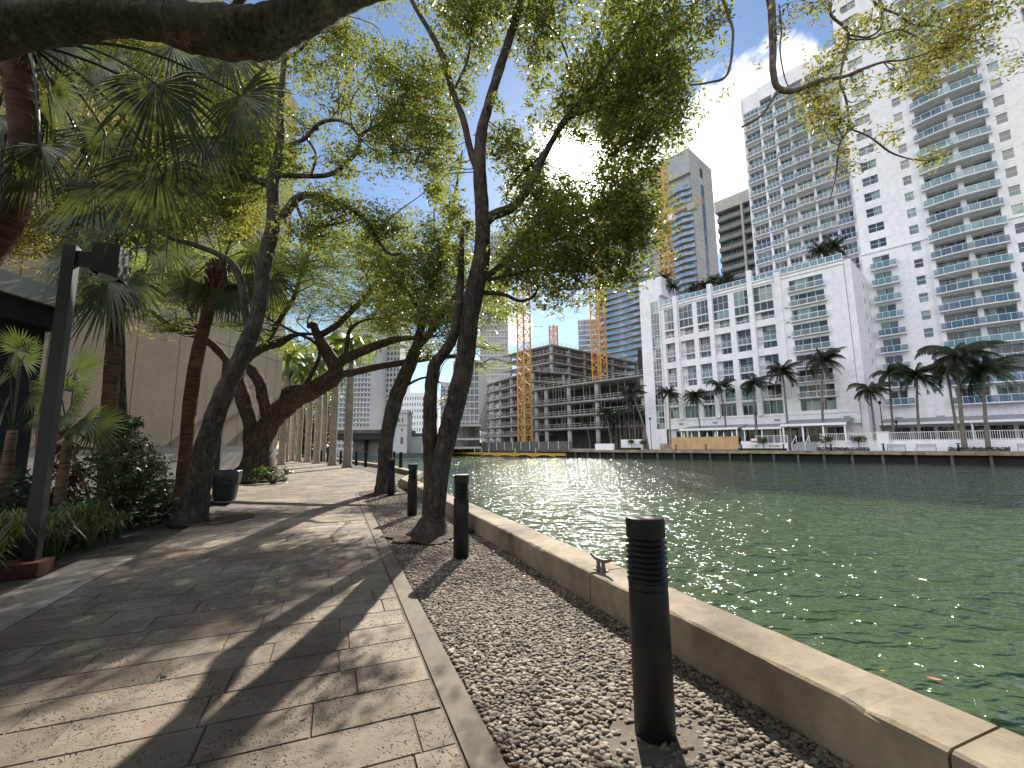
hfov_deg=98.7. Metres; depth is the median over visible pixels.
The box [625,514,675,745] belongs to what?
bollard light
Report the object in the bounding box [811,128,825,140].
window
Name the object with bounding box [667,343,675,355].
window
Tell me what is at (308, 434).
royal palm
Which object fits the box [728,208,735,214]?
window
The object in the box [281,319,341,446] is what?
background tree
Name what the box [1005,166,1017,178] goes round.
window
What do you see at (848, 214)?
window
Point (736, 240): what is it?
window
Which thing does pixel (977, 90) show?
window
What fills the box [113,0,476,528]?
mahogany tree
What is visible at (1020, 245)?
window
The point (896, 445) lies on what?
bench
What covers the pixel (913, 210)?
window
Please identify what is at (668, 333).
window
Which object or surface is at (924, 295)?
window
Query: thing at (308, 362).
royal palm
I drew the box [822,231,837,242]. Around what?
window
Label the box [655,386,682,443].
coconut palm
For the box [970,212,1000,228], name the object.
window
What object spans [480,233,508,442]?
glass tower
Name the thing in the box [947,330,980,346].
window
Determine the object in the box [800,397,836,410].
window
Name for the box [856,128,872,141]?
window
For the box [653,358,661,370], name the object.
window
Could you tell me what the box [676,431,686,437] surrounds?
shop window
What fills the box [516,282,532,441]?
tower crane
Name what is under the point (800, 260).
window
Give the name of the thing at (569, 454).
seawall
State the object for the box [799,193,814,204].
window
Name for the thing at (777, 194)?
window
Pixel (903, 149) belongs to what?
window
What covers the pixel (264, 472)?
shrub
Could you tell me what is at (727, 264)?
window
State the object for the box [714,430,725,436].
shop window
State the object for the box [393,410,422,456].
bridge house
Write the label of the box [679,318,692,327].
window
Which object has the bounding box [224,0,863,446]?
sky
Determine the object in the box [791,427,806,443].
shop window
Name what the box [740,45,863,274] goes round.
curved wing
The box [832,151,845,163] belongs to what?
window
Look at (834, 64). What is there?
window
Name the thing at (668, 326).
window
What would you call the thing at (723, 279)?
roof shrub
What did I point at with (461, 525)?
bollard light
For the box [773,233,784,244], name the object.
window
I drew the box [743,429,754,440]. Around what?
shop window
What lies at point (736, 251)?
window
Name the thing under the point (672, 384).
window
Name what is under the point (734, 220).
window
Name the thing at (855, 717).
seawall
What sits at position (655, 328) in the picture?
window
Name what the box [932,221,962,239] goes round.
window
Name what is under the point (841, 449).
hedge
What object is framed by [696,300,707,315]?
window
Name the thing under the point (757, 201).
window
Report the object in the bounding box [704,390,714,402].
window
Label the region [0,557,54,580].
brick kerb
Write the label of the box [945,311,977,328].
window
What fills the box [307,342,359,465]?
royal palm
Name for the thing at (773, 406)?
window
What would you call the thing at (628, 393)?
coconut palm
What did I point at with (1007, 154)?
window
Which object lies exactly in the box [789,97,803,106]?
window
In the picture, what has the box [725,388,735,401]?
window
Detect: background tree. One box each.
[277,400,340,456]
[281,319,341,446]
[313,370,342,452]
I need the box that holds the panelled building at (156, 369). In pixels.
[0,0,298,488]
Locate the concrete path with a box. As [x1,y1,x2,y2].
[0,555,137,631]
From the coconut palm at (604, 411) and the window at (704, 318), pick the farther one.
the coconut palm at (604, 411)
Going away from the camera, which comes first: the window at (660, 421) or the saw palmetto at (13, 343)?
the saw palmetto at (13, 343)
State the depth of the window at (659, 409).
93.01 m
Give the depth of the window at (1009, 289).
68.89 m
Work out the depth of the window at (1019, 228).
67.19 m
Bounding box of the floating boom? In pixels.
[452,448,566,456]
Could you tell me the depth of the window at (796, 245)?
97.00 m
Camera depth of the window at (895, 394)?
75.95 m
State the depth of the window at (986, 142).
72.12 m
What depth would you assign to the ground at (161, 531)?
6.93 m
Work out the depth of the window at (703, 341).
87.97 m
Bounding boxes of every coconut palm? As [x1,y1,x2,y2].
[579,417,590,448]
[596,407,615,443]
[617,384,649,449]
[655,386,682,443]
[682,388,708,436]
[706,378,735,436]
[740,374,773,442]
[766,359,803,449]
[800,346,846,434]
[847,382,897,440]
[869,362,911,440]
[889,362,943,438]
[914,340,1009,448]
[917,358,969,439]
[953,353,1023,448]
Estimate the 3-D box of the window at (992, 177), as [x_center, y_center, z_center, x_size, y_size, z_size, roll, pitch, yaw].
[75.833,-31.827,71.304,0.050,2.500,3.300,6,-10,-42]
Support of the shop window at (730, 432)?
in the hotel building at (750, 325)
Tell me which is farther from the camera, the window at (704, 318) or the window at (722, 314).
the window at (704, 318)
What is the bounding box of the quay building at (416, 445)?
[410,437,422,452]
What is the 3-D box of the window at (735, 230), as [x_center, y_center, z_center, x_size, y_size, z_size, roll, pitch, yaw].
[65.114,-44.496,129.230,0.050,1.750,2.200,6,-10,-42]
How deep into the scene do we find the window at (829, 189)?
93.74 m
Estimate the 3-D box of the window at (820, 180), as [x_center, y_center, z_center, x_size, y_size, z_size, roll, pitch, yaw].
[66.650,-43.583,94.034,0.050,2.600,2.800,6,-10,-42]
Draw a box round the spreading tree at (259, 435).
[126,221,518,482]
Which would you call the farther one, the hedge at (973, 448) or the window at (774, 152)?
the window at (774, 152)
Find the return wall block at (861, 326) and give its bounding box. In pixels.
[843,259,885,440]
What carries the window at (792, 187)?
in the curved wing
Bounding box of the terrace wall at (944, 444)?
[819,430,1023,450]
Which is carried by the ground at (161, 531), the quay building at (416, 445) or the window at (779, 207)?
the quay building at (416, 445)
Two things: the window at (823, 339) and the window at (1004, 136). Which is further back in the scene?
the window at (823, 339)
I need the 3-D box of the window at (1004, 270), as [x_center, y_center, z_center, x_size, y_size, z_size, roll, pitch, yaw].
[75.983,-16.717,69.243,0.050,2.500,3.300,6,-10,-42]
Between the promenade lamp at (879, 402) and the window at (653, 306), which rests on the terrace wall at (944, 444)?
the promenade lamp at (879, 402)
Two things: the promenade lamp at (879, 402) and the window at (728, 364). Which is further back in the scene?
the window at (728, 364)
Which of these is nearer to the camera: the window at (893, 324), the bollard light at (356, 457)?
the bollard light at (356, 457)
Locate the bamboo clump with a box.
[601,404,646,448]
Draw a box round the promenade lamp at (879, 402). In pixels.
[878,401,883,431]
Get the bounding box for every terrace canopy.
[679,424,747,436]
[742,423,782,442]
[780,418,853,442]
[879,414,1023,439]
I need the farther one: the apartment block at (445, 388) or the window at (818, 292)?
the apartment block at (445, 388)
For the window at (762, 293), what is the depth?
80.24 m
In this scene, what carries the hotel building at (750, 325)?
on the ground at (338, 450)
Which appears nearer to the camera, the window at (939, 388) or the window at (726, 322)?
the window at (939, 388)
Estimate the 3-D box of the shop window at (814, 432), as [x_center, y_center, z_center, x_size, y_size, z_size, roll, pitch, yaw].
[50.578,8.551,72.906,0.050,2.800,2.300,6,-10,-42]
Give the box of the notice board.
[751,439,756,447]
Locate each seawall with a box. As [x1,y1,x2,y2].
[400,478,1023,767]
[452,449,571,456]
[569,450,1023,465]
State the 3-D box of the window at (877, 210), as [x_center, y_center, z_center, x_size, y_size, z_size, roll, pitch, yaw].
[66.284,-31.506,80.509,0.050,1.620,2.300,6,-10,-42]
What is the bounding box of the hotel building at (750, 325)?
[639,253,863,448]
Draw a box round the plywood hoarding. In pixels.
[660,436,738,449]
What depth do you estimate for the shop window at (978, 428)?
69.07 m
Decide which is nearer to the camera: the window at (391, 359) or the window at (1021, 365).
the window at (1021, 365)
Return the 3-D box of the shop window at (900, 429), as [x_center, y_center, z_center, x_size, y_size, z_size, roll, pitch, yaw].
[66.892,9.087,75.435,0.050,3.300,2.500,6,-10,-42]
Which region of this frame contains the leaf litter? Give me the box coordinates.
[1,489,598,715]
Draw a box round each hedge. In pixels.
[817,447,869,450]
[948,446,1010,450]
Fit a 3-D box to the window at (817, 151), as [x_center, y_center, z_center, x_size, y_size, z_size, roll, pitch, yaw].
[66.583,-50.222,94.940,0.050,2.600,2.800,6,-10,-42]
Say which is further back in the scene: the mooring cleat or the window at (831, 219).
the window at (831, 219)
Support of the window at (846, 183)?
in the curved wing
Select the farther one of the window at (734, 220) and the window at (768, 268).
the window at (734, 220)
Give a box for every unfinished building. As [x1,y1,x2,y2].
[483,366,569,441]
[501,340,637,441]
[532,370,645,448]
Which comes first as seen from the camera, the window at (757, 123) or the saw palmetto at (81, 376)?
the saw palmetto at (81, 376)
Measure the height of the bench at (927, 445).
0.923 m
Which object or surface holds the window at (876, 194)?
in the white tower at (942, 252)
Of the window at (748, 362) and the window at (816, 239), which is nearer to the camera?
the window at (748, 362)
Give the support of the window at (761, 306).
in the hotel building at (750, 325)
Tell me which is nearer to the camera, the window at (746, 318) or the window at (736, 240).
the window at (746, 318)
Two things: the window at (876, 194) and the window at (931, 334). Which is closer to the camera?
the window at (931, 334)
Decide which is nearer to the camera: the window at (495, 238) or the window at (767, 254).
the window at (767, 254)
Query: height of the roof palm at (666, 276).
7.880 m
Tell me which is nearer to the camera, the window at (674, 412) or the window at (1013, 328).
the window at (1013, 328)
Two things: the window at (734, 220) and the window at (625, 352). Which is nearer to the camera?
the window at (734, 220)
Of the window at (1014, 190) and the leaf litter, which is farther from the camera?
the window at (1014, 190)
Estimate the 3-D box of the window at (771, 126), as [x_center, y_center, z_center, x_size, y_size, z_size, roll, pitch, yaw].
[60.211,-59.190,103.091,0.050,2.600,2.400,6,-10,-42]
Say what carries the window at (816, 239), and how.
in the curved wing
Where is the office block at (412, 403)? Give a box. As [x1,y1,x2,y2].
[401,393,438,432]
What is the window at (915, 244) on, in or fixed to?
in the white tower at (942, 252)
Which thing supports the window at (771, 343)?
in the hotel building at (750, 325)
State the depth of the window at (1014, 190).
67.90 m
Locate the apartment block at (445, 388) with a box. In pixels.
[440,382,449,422]
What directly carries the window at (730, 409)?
in the hotel building at (750, 325)
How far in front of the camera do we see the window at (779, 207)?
100.45 m
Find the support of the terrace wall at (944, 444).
on the ground at (338, 450)
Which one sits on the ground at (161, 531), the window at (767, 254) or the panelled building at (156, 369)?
the panelled building at (156, 369)
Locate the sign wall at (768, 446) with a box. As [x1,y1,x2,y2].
[738,435,788,450]
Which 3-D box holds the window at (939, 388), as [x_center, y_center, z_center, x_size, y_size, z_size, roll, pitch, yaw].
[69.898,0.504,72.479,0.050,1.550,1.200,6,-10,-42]
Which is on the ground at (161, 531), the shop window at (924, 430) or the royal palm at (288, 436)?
the royal palm at (288, 436)
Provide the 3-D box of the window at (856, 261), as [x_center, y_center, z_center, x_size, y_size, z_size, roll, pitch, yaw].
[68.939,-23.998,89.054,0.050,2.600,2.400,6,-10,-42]
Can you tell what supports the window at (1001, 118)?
in the white tower at (942, 252)
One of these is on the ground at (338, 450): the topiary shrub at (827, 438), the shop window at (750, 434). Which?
the topiary shrub at (827, 438)
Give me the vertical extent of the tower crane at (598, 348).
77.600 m
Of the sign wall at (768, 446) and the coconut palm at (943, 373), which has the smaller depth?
the coconut palm at (943, 373)
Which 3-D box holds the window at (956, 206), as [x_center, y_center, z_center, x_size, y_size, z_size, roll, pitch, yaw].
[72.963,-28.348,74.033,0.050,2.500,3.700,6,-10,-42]
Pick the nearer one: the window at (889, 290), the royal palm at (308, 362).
the royal palm at (308, 362)
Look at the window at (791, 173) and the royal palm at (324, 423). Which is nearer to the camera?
the royal palm at (324, 423)
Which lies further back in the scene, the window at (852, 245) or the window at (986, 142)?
the window at (852, 245)
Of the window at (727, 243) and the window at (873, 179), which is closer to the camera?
the window at (873, 179)
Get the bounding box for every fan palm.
[0,41,293,269]
[32,195,202,495]
[161,201,298,496]
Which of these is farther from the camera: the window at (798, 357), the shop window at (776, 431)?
the shop window at (776, 431)
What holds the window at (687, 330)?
in the hotel building at (750, 325)
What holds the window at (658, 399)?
in the hotel building at (750, 325)
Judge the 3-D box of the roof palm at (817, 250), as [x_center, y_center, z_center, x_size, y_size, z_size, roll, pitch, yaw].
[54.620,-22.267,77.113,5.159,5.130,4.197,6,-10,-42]
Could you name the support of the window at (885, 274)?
in the white tower at (942, 252)
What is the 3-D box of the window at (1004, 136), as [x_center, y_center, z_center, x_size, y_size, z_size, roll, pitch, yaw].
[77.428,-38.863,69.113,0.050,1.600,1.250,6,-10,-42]
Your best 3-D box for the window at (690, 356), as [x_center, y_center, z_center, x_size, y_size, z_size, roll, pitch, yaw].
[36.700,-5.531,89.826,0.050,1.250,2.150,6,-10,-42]
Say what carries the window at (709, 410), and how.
in the hotel building at (750, 325)
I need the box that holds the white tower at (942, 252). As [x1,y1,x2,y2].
[832,0,1023,440]
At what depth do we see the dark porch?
8.79 m
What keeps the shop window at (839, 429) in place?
in the hotel building at (750, 325)
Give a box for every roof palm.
[656,271,672,298]
[666,280,680,295]
[807,239,834,260]
[821,234,850,258]
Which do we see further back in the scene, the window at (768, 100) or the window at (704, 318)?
the window at (768, 100)
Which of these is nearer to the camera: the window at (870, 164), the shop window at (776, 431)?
the shop window at (776, 431)
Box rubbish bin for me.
[212,469,242,500]
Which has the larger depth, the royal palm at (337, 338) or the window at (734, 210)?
the window at (734, 210)
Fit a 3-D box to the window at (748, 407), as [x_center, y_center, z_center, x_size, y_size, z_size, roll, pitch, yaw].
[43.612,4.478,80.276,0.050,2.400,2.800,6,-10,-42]
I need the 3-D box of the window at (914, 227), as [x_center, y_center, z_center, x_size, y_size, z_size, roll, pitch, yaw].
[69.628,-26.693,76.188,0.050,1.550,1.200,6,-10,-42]
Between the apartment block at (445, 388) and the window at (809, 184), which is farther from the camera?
the apartment block at (445, 388)
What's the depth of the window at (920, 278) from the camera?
74.97 m
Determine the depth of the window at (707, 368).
87.24 m
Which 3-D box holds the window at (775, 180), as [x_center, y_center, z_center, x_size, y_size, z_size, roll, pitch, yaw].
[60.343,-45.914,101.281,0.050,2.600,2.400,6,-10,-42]
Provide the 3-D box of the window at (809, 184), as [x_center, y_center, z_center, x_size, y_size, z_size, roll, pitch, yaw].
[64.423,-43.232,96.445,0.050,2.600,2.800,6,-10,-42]
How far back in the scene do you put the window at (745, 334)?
82.58 m
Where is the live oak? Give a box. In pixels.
[0,0,1023,199]
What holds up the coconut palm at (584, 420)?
on the ground at (338, 450)
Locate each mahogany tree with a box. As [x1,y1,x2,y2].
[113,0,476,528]
[333,150,531,492]
[405,0,762,537]
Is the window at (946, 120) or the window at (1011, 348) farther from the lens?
the window at (946, 120)
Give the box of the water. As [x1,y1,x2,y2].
[276,447,1023,736]
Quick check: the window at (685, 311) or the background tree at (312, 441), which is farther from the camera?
the window at (685, 311)
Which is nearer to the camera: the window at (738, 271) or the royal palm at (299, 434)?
the royal palm at (299, 434)
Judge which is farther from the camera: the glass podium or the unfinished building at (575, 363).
the unfinished building at (575, 363)
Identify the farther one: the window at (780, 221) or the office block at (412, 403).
the office block at (412, 403)
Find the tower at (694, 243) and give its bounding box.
[596,148,718,375]
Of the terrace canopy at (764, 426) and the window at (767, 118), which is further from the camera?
the window at (767, 118)
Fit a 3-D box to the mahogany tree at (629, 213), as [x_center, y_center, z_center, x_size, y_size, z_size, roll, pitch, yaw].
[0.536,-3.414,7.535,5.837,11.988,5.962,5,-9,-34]
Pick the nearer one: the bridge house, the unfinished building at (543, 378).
the bridge house
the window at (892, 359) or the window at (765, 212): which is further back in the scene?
the window at (765, 212)
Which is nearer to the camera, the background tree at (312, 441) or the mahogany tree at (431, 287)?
the mahogany tree at (431, 287)
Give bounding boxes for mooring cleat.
[590,552,611,572]
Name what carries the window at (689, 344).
in the hotel building at (750, 325)
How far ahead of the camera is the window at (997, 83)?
70.35 m
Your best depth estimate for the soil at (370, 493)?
13.00 m
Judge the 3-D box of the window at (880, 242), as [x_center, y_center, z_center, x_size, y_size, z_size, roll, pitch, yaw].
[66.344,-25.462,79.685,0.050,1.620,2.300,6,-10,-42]
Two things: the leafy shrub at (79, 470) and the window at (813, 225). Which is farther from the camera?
the window at (813, 225)
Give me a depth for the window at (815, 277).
75.41 m
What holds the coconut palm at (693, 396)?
on the ground at (338, 450)
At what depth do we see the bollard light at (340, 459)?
35.43 m
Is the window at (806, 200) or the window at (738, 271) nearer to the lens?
the window at (806, 200)
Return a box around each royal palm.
[276,341,315,464]
[281,377,300,460]
[282,364,315,461]
[282,366,309,461]
[289,353,325,462]
[289,357,346,463]
[299,371,344,461]
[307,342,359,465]
[316,332,381,467]
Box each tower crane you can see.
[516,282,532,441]
[548,325,557,344]
[588,222,607,380]
[654,164,702,281]
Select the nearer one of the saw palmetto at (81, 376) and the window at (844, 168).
the saw palmetto at (81, 376)
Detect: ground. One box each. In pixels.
[0,453,422,595]
[276,448,791,452]
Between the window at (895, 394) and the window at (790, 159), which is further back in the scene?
the window at (790, 159)
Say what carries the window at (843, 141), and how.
in the curved wing
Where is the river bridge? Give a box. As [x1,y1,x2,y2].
[278,426,437,456]
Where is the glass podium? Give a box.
[454,424,481,449]
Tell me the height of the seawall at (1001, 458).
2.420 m
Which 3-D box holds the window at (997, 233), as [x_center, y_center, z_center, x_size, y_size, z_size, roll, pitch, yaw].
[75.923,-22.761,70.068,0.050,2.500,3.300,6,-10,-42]
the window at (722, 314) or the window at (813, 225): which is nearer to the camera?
the window at (722, 314)
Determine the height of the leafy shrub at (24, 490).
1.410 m
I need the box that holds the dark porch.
[0,269,77,504]
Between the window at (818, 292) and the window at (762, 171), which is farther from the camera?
the window at (762, 171)
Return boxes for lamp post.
[20,241,129,561]
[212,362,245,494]
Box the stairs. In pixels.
[791,435,822,450]
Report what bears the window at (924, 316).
in the white tower at (942, 252)
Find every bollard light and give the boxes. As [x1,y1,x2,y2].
[339,451,341,463]
[355,451,357,465]
[364,451,367,466]
[387,459,394,495]
[399,452,402,467]
[407,464,417,515]
[453,474,468,558]
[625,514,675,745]
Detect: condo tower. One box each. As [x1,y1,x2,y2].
[329,318,386,448]
[374,280,410,406]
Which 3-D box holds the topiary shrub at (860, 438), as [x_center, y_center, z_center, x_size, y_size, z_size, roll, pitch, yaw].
[48.292,8.207,61.227,2.132,2.173,2.461,-2,-8,11]
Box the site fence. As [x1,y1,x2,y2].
[480,441,570,449]
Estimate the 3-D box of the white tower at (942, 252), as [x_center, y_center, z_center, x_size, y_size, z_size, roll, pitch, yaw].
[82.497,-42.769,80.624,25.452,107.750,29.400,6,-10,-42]
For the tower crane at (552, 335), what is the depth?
170.91 m
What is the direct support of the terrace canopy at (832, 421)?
on the ground at (338, 450)
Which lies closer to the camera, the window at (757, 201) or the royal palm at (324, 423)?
the royal palm at (324, 423)
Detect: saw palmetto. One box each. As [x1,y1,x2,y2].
[0,324,63,510]
[30,344,129,511]
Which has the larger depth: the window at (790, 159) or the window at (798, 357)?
the window at (790, 159)
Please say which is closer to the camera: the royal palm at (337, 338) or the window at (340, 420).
the royal palm at (337, 338)
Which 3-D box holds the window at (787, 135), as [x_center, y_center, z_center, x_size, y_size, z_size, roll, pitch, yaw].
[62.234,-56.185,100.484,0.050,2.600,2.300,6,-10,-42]
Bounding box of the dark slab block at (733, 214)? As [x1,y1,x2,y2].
[714,189,755,282]
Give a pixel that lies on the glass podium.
(469, 436)
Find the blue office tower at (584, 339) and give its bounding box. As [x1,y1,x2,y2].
[578,319,598,352]
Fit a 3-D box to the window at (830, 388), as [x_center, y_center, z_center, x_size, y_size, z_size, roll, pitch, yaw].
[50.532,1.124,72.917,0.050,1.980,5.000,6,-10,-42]
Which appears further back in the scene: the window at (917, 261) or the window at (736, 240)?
the window at (736, 240)
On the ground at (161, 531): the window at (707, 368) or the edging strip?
the edging strip
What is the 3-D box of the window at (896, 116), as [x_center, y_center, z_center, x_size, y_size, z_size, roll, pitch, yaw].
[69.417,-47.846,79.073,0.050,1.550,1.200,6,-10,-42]
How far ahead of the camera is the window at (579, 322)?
336.90 m
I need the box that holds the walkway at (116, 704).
[0,460,464,767]
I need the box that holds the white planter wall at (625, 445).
[595,439,643,449]
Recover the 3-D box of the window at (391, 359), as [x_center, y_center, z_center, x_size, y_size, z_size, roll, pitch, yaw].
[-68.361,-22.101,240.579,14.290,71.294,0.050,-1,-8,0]
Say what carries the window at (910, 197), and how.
in the white tower at (942, 252)
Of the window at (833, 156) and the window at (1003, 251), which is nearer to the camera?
the window at (1003, 251)
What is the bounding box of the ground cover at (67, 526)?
[0,497,149,571]
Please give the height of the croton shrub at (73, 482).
1.791 m
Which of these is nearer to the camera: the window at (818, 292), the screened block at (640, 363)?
the window at (818, 292)
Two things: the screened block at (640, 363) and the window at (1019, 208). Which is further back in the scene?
the screened block at (640, 363)
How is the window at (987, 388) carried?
in the white tower at (942, 252)
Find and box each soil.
[182,513,254,525]
[358,489,407,495]
[379,526,474,544]
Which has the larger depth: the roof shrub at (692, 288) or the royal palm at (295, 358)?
the roof shrub at (692, 288)
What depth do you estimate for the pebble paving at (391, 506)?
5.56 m
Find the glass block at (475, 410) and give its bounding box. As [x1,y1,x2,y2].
[453,360,486,430]
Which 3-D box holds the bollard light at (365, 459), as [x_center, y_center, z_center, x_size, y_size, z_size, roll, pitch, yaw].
[-10.104,5.186,30.399,0.210,1.078,0.210,5,-9,-34]
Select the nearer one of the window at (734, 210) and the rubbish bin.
the rubbish bin
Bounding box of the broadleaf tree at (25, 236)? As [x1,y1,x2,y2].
[0,0,290,475]
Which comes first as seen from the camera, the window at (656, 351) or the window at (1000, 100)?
the window at (1000, 100)
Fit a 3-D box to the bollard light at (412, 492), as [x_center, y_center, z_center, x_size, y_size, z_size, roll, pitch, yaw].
[-2.067,2.207,9.139,0.210,1.078,0.210,4,-9,-32]
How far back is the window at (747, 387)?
81.18 m
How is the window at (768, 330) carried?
in the hotel building at (750, 325)
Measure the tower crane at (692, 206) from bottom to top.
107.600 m
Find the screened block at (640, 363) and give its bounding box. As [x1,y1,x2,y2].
[637,349,642,374]
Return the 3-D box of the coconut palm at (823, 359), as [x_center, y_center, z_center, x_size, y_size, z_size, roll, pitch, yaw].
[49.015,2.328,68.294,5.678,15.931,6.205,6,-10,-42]
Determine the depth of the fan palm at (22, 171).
4.74 m
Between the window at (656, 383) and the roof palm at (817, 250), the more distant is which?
the window at (656, 383)
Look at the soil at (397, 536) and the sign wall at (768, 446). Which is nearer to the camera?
the soil at (397, 536)
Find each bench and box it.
[887,444,905,450]
[916,444,936,450]
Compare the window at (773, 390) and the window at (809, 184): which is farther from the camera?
the window at (809, 184)
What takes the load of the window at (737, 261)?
in the dark slab block at (733, 214)
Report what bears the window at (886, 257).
in the white tower at (942, 252)
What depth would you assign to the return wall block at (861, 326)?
71.30 m
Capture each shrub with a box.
[0,464,76,513]
[49,428,87,505]
[56,411,183,544]
[56,439,120,505]
[248,465,293,482]
[639,440,646,447]
[685,278,714,293]
[706,272,739,286]
[757,437,767,447]
[817,435,833,446]
[849,435,867,445]
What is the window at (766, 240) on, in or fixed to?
in the curved wing
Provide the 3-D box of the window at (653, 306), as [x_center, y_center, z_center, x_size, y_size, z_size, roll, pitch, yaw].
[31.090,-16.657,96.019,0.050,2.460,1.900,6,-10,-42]
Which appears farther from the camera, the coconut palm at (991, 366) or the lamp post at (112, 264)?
the coconut palm at (991, 366)
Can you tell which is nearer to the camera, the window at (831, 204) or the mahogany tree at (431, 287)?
the mahogany tree at (431, 287)
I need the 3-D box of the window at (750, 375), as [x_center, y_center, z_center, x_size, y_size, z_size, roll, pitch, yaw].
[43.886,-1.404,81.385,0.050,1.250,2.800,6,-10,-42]
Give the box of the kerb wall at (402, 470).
[336,458,422,484]
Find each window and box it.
[330,321,371,447]
[376,281,399,376]
[480,236,507,367]
[578,320,598,352]
[598,184,692,359]
[650,301,658,313]
[651,312,658,324]
[651,324,659,335]
[652,335,659,347]
[653,347,660,358]
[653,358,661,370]
[654,370,661,381]
[655,382,662,393]
[655,394,663,405]
[656,405,664,417]
[656,417,664,428]
[664,308,672,322]
[665,322,673,330]
[667,331,673,337]
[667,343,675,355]
[668,356,675,362]
[669,369,676,380]
[670,382,677,387]
[670,395,678,405]
[670,407,678,418]
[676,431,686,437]
[678,303,692,319]
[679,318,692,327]
[685,327,693,334]
[685,406,698,417]
[686,340,694,353]
[686,353,694,359]
[687,366,696,378]
[688,379,696,385]
[689,431,697,436]
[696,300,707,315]
[697,314,708,323]
[699,324,708,331]
[700,337,710,350]
[701,351,710,357]
[701,430,712,436]
[702,364,712,376]
[703,377,712,383]
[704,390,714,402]
[704,405,715,416]
[713,294,728,311]
[714,310,728,320]
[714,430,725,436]
[720,222,727,227]
[720,320,729,327]
[721,231,728,237]
[721,333,730,347]
[721,403,736,416]
[722,241,729,247]
[722,347,731,354]
[723,251,730,257]
[723,261,731,267]
[723,361,733,374]
[724,375,733,378]
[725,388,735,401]
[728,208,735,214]
[728,429,740,444]
[729,218,736,224]
[730,229,737,234]
[730,239,738,244]
[731,249,738,254]
[732,259,739,264]
[733,269,740,274]
[733,290,747,306]
[734,305,748,315]
[736,316,749,324]
[738,330,750,344]
[739,344,751,351]
[740,358,753,372]
[741,373,753,379]
[742,387,755,399]
[742,402,757,414]
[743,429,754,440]
[746,119,758,129]
[747,131,760,139]
[748,144,761,155]
[749,156,762,168]
[751,170,763,182]
[752,183,765,195]
[753,196,766,208]
[753,284,772,302]
[754,210,767,218]
[754,300,773,311]
[755,223,769,235]
[757,237,770,247]
[758,251,771,263]
[758,429,772,442]
[759,265,772,273]
[760,98,770,105]
[761,311,773,319]
[762,111,772,122]
[762,325,776,340]
[763,124,773,135]
[763,340,776,347]
[763,400,783,413]
[764,137,774,148]
[765,151,776,161]
[765,354,778,369]
[767,164,777,175]
[767,384,781,397]
[768,177,778,186]
[769,191,780,202]
[771,205,781,216]
[772,219,782,226]
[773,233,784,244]
[774,247,785,258]
[774,428,787,442]
[776,261,787,269]
[778,131,789,140]
[781,158,791,167]
[782,172,793,179]
[784,185,794,193]
[785,200,796,210]
[787,214,797,223]
[788,228,799,238]
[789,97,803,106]
[789,242,800,253]
[789,274,822,290]
[790,289,824,305]
[791,257,802,265]
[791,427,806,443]
[792,304,826,320]
[793,320,827,335]
[794,335,829,350]
[795,151,809,161]
[796,352,831,366]
[797,164,810,171]
[797,367,833,381]
[798,179,812,190]
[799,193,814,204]
[799,383,834,397]
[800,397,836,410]
[801,208,815,219]
[803,222,817,234]
[804,237,818,246]
[806,253,819,261]
[808,427,821,441]
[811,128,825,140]
[812,143,827,155]
[814,157,828,169]
[816,172,830,184]
[817,187,832,199]
[819,201,834,213]
[820,216,835,229]
[822,64,835,76]
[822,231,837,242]
[826,93,839,105]
[827,426,844,439]
[831,137,844,149]
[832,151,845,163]
[834,166,847,178]
[836,180,849,193]
[837,196,851,208]
[839,0,1023,126]
[839,211,853,224]
[841,226,855,237]
[843,242,857,254]
[851,258,858,268]
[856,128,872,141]
[858,144,873,156]
[860,159,875,171]
[862,174,878,186]
[864,189,880,201]
[866,205,882,217]
[868,221,884,232]
[870,237,886,248]
[873,254,889,268]
[875,271,891,284]
[877,287,893,301]
[879,304,895,317]
[881,321,898,334]
[883,338,900,351]
[885,355,902,363]
[891,390,907,404]
[893,112,902,122]
[895,427,911,439]
[896,128,904,137]
[898,143,907,153]
[900,159,909,169]
[902,175,911,185]
[904,192,913,201]
[907,208,916,217]
[909,224,918,234]
[911,241,921,251]
[914,258,923,267]
[914,426,934,438]
[916,275,926,285]
[918,120,946,138]
[918,293,928,302]
[920,137,949,152]
[921,310,931,319]
[923,328,933,337]
[924,153,951,170]
[925,170,954,188]
[927,187,957,205]
[930,204,960,222]
[931,382,941,391]
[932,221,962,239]
[935,239,966,256]
[937,257,968,274]
[937,426,960,439]
[940,275,971,292]
[942,293,974,310]
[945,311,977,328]
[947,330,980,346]
[951,90,978,105]
[954,107,981,120]
[956,124,985,136]
[956,387,989,403]
[959,141,987,157]
[962,158,990,175]
[964,176,993,192]
[965,425,984,439]
[967,194,996,210]
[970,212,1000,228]
[973,230,1004,247]
[976,248,1007,265]
[978,267,1009,284]
[981,286,1012,303]
[984,305,1016,322]
[987,324,1019,340]
[989,77,1001,89]
[989,424,1015,439]
[991,344,1023,354]
[992,95,1004,106]
[995,112,1007,124]
[997,384,1023,401]
[998,130,1011,142]
[1001,364,1023,380]
[1002,148,1014,159]
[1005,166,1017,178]
[1008,184,1020,196]
[1011,203,1023,214]
[1014,222,1023,233]
[1017,242,1023,252]
[1018,424,1023,437]
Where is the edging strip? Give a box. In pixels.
[356,494,506,767]
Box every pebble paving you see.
[363,494,541,592]
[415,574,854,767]

